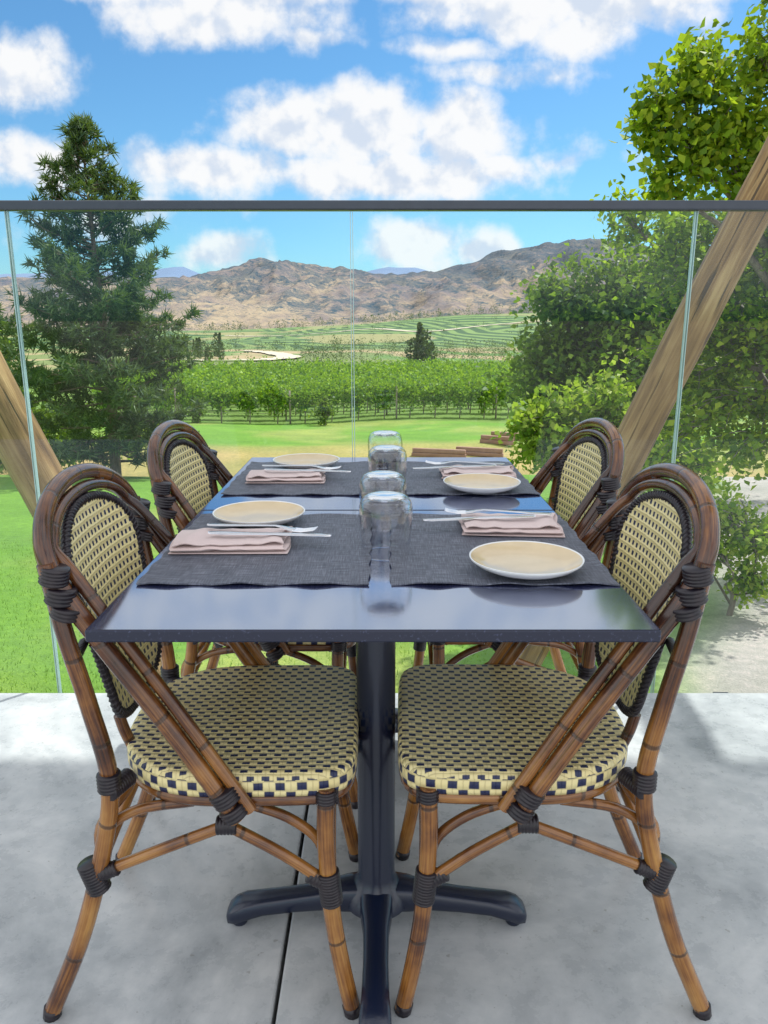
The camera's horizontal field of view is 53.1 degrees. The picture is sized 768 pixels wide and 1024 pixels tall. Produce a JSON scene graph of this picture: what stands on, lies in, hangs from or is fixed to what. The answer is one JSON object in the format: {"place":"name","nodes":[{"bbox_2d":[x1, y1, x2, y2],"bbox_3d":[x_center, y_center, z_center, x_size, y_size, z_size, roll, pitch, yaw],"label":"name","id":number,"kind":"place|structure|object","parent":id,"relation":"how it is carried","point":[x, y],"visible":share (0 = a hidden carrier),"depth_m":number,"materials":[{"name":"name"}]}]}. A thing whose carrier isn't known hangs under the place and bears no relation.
{"place":"outdoors","nodes":[
{"label":"outdoors","id":0,"kind":"place"},
{"bbox_2d":[0,693,308,1023],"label":"slab","id":1,"kind":"structure","parent":0,"point":[168,944],"depth_m":1.57,"materials":[{"name":"concrete"}]},
{"bbox_2d":[32,463,359,1022],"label":"rattan bistro chair","id":2,"kind":"object","parent":1,"relation":"on","point":[234,746],"visible":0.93,"depth_m":1.24,"materials":[{"name":"beige wicker"}]},
{"bbox_2d":[147,420,357,808],"bbox_3d":[-0.317,0.225,1.959,0.540,0.912,0.465,0,14,2],"label":"rattan bistro chair","id":3,"kind":"object","parent":1,"relation":"on","point":[186,468],"visible":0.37,"depth_m":1.80,"materials":[{"name":"beige wicker"}]},
{"bbox_2d":[0,200,767,692],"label":"glass railing","id":4,"kind":"object","parent":1,"relation":"on","point":[352,206],"visible":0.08,"depth_m":2.14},
{"bbox_2d":[0,267,426,277],"bbox_3d":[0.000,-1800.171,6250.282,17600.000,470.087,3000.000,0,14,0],"label":"distant mountains","id":5,"kind":"structure","parent":0,"point":[178,272],"depth_m":6334.64,"materials":[{"name":"stone"}]},
{"bbox_2d":[176,350,300,359],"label":"dirt road","id":6,"kind":"structure","parent":0,"point":[281,355],"depth_m":269.16,"materials":[{"name":"beige soil"}]},
{"bbox_2d":[224,321,535,335],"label":"dirt road","id":7,"kind":"structure","parent":0,"point":[407,330],"depth_m":775.33,"materials":[{"name":"beige soil"}]},
{"bbox_2d":[0,238,765,330],"bbox_3d":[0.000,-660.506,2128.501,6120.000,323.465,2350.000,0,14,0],"label":"mountain ridge","id":8,"kind":"structure","parent":0,"point":[262,292],"depth_m":1754.55,"materials":[{"name":"brown stone"}]},
{"bbox_2d":[0,313,767,692],"bbox_3d":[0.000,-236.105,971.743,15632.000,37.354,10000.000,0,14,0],"label":"ground","id":9,"kind":"structure","parent":0,"point":[728,655],"depth_m":26.68,"materials":[{"name":"green plant"}]},
{"bbox_2d":[0,306,36,395],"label":"pine tree","id":10,"kind":"object","parent":9,"relation":"on","point":[12,331],"visible":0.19,"depth_m":27.86,"materials":[{"name":"green plant"}]},
{"bbox_2d":[0,302,54,472],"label":"pine tree","id":11,"kind":"object","parent":9,"relation":"on","point":[4,343],"visible":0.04,"depth_m":23.00,"materials":[{"name":"green plant"}]},
{"bbox_2d":[0,330,104,474],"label":"hedge thicket","id":12,"kind":"object","parent":9,"relation":"on","point":[60,438],"visible":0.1,"depth_m":20.52,"materials":[{"name":"green plant"}]},
{"bbox_2d":[0,351,161,675],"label":"log column","id":13,"kind":"structure","parent":9,"relation":"on","point":[15,455],"depth_m":3.54,"materials":[{"name":"brown wood"}]},
{"bbox_2d":[4,111,209,475],"bbox_3d":[-6.644,-4.765,18.284,4.569,8.817,5.076,7,16,27],"label":"pine tree","id":14,"kind":"object","parent":9,"relation":"on","point":[68,272],"visible":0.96,"depth_m":17.91,"materials":[{"name":"green plant"}]},
{"bbox_2d":[121,409,203,459],"bbox_3d":[-7.098,-1.991,24.208,2.906,2.483,1.619,0,14,0],"label":"young shrub","id":15,"kind":"object","parent":9,"relation":"on","point":[146,443],"visible":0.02,"depth_m":24.01,"materials":[{"name":"green plant"}]},
{"bbox_2d":[188,396,207,422],"bbox_3d":[-9.749,-5.157,39.887,1.260,1.715,1.128,0,14,0],"label":"round bush","id":16,"kind":"object","parent":9,"relation":"on","point":[196,418],"visible":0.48,"depth_m":39.84,"materials":[{"name":"green plant"}]},
{"bbox_2d":[310,394,335,424],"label":"round bush","id":17,"kind":"object","parent":9,"relation":"on","point":[325,410],"visible":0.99,"depth_m":40.23,"materials":[{"name":"green plant"}]},
{"bbox_2d":[86,355,580,423],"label":"vineyard rows","id":18,"kind":"object","parent":9,"relation":"on","point":[278,386],"visible":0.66,"depth_m":44.83,"materials":[{"name":"green plant"}]},
{"bbox_2d":[154,304,548,367],"bbox_3d":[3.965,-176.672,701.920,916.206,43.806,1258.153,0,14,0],"label":"distant trees","id":19,"kind":"object","parent":9,"relation":"on","point":[423,348],"visible":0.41,"depth_m":279.00,"materials":[{"name":"green plant"}]},
{"bbox_2d":[490,351,751,497],"bbox_3d":[3.179,-0.654,10.328,3.529,2.989,1.633,0,14,0],"label":"flowering shrub","id":20,"kind":"object","parent":9,"relation":"on","point":[538,434],"visible":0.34,"depth_m":10.07,"materials":[{"name":"green plant"}]},
{"bbox_2d":[475,184,767,430],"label":"locust tree","id":21,"kind":"object","parent":9,"relation":"on","point":[596,315],"visible":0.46,"depth_m":13.80,"materials":[{"name":"green plant"}]},
{"bbox_2d":[519,137,767,665],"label":"log column","id":22,"kind":"structure","parent":9,"relation":"on","point":[729,253],"depth_m":3.42,"materials":[{"name":"brown wood"}]},
{"bbox_2d":[590,0,767,489],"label":"maple tree","id":23,"kind":"object","parent":9,"relation":"on","point":[708,142],"visible":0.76,"depth_m":7.65,"materials":[{"name":"green plant"}]},
{"bbox_2d":[680,472,767,615],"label":"ornamental bush","id":24,"kind":"object","parent":9,"relation":"on","point":[745,539],"visible":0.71,"depth_m":6.51,"materials":[{"name":"green plant"}]},
{"bbox_2d":[0,0,767,273],"label":"sky","id":25,"kind":"structure","parent":0,"point":[198,99],"materials":[{"name":"blue"}]},
{"bbox_2d":[411,448,465,456],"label":"retaining wall","id":26,"kind":"structure","parent":0,"point":[426,452],"depth_m":26.54,"materials":[{"name":"brown wood"}]},
{"bbox_2d":[456,446,503,456],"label":"retaining wall","id":27,"kind":"structure","parent":0,"point":[484,452],"depth_m":26.68,"materials":[{"name":"brown wood"}]},
{"bbox_2d":[480,435,513,444],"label":"retaining wall","id":28,"kind":"structure","parent":0,"point":[487,438],"depth_m":28.16,"materials":[{"name":"brown wood"}]},
{"bbox_2d":[491,431,525,440],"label":"retaining wall","id":29,"kind":"structure","parent":0,"point":[493,433],"depth_m":29.70,"materials":[{"name":"brown wood"}]},
{"bbox_2d":[275,693,767,1023],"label":"slab","id":30,"kind":"structure","parent":0,"point":[585,943],"depth_m":1.52,"materials":[{"name":"concrete"}]},
{"bbox_2d":[85,511,660,1023],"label":"dining table","id":31,"kind":"object","parent":30,"relation":"on","point":[377,617],"visible":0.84,"depth_m":1.15,"materials":[{"name":"metal"}]},
{"bbox_2d":[136,513,372,585],"bbox_3d":[-0.203,0.058,1.391,0.361,0.006,0.439,0,14,0],"label":"placemat","id":32,"kind":"object","parent":31,"relation":"on","point":[337,556],"visible":0.64,"depth_m":1.29,"materials":[{"name":"grey fabric"}]},
{"bbox_2d":[168,526,292,553],"bbox_3d":[-0.272,0.048,1.377,0.212,0.022,0.124,-1,14,-3],"label":"folded napkin","id":33,"kind":"object","parent":32,"relation":"on","point":[200,541],"visible":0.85,"depth_m":1.34,"materials":[{"name":"fabric"}]},
{"bbox_2d":[207,523,317,531],"bbox_3d":[-0.222,0.026,1.392,0.206,0.009,0.024,4,14,9],"label":"dinner fork","id":34,"kind":"object","parent":33,"relation":"on","point":[295,529],"visible":1,"depth_m":1.39,"materials":[{"name":"metal"}]},
{"bbox_2d":[208,531,330,536],"bbox_3d":[-0.202,0.038,1.361,0.217,0.003,0.019,1,14,-2],"label":"table knife","id":35,"kind":"object","parent":33,"relation":"on","point":[271,533],"visible":1,"depth_m":1.36,"materials":[{"name":"metal"}]},
{"bbox_2d":[212,500,304,527],"bbox_3d":[-0.249,0.009,1.538,0.183,0.023,0.183,0,14,0],"label":"plate","id":36,"kind":"object","parent":32,"relation":"on","point":[267,512],"visible":0.93,"depth_m":1.56,"materials":[{"name":"beige ceramic"}]},
{"bbox_2d":[359,470,406,530],"bbox_3d":[-0.002,-0.025,1.514,0.094,0.108,0.094,0,14,0],"label":"drinking glass","id":37,"kind":"object","parent":31,"relation":"on","point":[382,474],"visible":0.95,"depth_m":1.50,"materials":[{"name":"clear glass"}]},
{"bbox_2d":[359,491,412,560],"bbox_3d":[0.003,0.021,1.329,0.094,0.108,0.094,0,14,0],"label":"drinking glass","id":38,"kind":"object","parent":31,"relation":"on","point":[385,496],"visible":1,"depth_m":1.31,"materials":[{"name":"clear glass"}]},
{"bbox_2d":[389,513,619,585],"bbox_3d":[0.187,0.058,1.391,0.354,0.006,0.439,0,14,1],"label":"placemat","id":39,"kind":"object","parent":31,"relation":"on","point":[439,552],"visible":0.56,"depth_m":1.32,"materials":[{"name":"grey fabric"}]},
{"bbox_2d":[458,513,564,537],"bbox_3d":[0.243,0.021,1.486,0.197,0.022,0.124,1,14,2],"label":"folded napkin","id":40,"kind":"object","parent":39,"relation":"on","point":[539,525],"visible":0.86,"depth_m":1.45,"materials":[{"name":"fabric"}]},
{"bbox_2d":[422,515,535,520],"bbox_3d":[0.182,0.011,1.469,0.217,0.003,0.019,-2,14,-1],"label":"table knife","id":41,"kind":"object","parent":40,"relation":"on","point":[468,518],"visible":1,"depth_m":1.47,"materials":[{"name":"metal"}]},
{"bbox_2d":[445,508,551,514],"bbox_3d":[0.222,-0.001,1.500,0.206,0.009,0.024,1,14,8],"label":"dinner fork","id":42,"kind":"object","parent":40,"relation":"on","point":[476,510],"visible":1,"depth_m":1.50,"materials":[{"name":"metal"}]},
{"bbox_2d":[469,541,584,579],"bbox_3d":[0.229,0.082,1.242,0.183,0.023,0.183,0,14,0],"label":"plate","id":43,"kind":"object","parent":39,"relation":"on","point":[529,560],"visible":1,"depth_m":1.26,"materials":[{"name":"beige ceramic"}]},
{"bbox_2d":[201,457,553,732],"bbox_3d":[-0.015,0.280,2.064,0.760,0.750,0.658,0,14,0],"label":"dining table","id":44,"kind":"object","parent":30,"relation":"on","point":[437,502],"visible":0.14,"depth_m":1.75,"materials":[{"name":"metal"}]},
{"bbox_2d":[221,461,376,495],"bbox_3d":[-0.200,-0.092,1.992,0.360,0.007,0.424,0,14,0],"label":"placemat","id":45,"kind":"object","parent":44,"relation":"on","point":[341,483],"visible":0.66,"depth_m":1.90,"materials":[{"name":"grey fabric"}]},
{"bbox_2d":[245,468,326,482],"bbox_3d":[-0.248,-0.095,1.950,0.202,0.022,0.119,-1,14,-2],"label":"folded napkin","id":46,"kind":"object","parent":45,"relation":"on","point":[265,476],"visible":0.9,"depth_m":1.91,"materials":[{"name":"fabric"}]},
{"bbox_2d":[262,465,340,469],"bbox_3d":[-0.212,-0.118,1.967,0.206,0.009,0.024,3,15,8],"label":"dinner fork","id":47,"kind":"object","parent":46,"relation":"on","point":[321,467],"visible":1,"depth_m":1.96,"materials":[{"name":"metal"}]},
{"bbox_2d":[265,468,350,471],"bbox_3d":[-0.192,-0.105,1.939,0.217,0.003,0.019,1,14,-2],"label":"table knife","id":48,"kind":"object","parent":46,"relation":"on","point":[308,470],"visible":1,"depth_m":1.93,"materials":[{"name":"metal"}]},
{"bbox_2d":[273,453,339,468],"bbox_3d":[-0.213,-0.135,2.115,0.183,0.023,0.183,0,14,0],"label":"plate","id":49,"kind":"object","parent":45,"relation":"on","point":[323,460],"visible":0.85,"depth_m":2.15,"materials":[{"name":"beige ceramic"}]},
{"bbox_2d":[368,430,402,469],"bbox_3d":[0.003,-0.164,2.072,0.094,0.108,0.094,0,14,0],"label":"drinking glass","id":50,"kind":"object","parent":44,"relation":"on","point":[384,433],"visible":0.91,"depth_m":2.05,"materials":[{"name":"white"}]},
{"bbox_2d":[368,445,406,489],"bbox_3d":[0.008,-0.104,1.829,0.094,0.108,0.094,0,14,0],"label":"drinking glass","id":51,"kind":"object","parent":44,"relation":"on","point":[387,448],"visible":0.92,"depth_m":1.81,"materials":[{"name":"clear glass"}]},
{"bbox_2d":[387,461,539,494],"bbox_3d":[0.186,-0.092,1.992,0.352,0.006,0.424,0,14,-1],"label":"placemat","id":52,"kind":"object","parent":44,"relation":"on","point":[424,481],"visible":0.59,"depth_m":1.93,"materials":[{"name":"grey fabric"}]},
{"bbox_2d":[439,465,516,478],"bbox_3d":[0.243,-0.106,1.998,0.197,0.022,0.119,1,14,2],"label":"folded napkin","id":53,"kind":"object","parent":52,"relation":"on","point":[500,470],"visible":0.69,"depth_m":1.97,"materials":[{"name":"fabric"}]},
{"bbox_2d":[412,464,495,468],"bbox_3d":[0.182,-0.117,1.984,0.217,0.003,0.019,-2,14,-1],"label":"table knife","id":54,"kind":"object","parent":53,"relation":"on","point":[452,466],"visible":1,"depth_m":1.98,"materials":[{"name":"metal"}]},
{"bbox_2d":[425,460,504,464],"bbox_3d":[0.212,-0.130,2.017,0.206,0.009,0.024,1,14,8],"label":"dinner fork","id":55,"kind":"object","parent":53,"relation":"on","point":[426,461],"visible":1,"depth_m":2.02,"materials":[{"name":"metal"}]},
{"bbox_2d":[443,473,520,493],"bbox_3d":[0.232,-0.064,1.829,0.183,0.023,0.183,0,14,0],"label":"plate","id":56,"kind":"object","parent":52,"relation":"on","point":[481,483],"visible":1,"depth_m":1.85,"materials":[{"name":"beige ceramic"}]},
{"bbox_2d":[413,417,624,790],"bbox_3d":[0.335,0.215,1.999,0.540,0.912,0.465,-1,14,-3],"label":"rattan bistro chair","id":57,"kind":"object","parent":30,"relation":"on","point":[585,472],"visible":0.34,"depth_m":1.89,"materials":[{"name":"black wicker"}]},
{"bbox_2d":[394,463,719,1020],"bbox_3d":[0.291,0.366,1.390,0.540,0.912,0.465,0,14,1],"label":"rattan bistro chair","id":58,"kind":"object","parent":30,"relation":"on","point":[518,744],"visible":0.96,"depth_m":1.25,"materials":[{"name":"beige wicker"}]}
]}

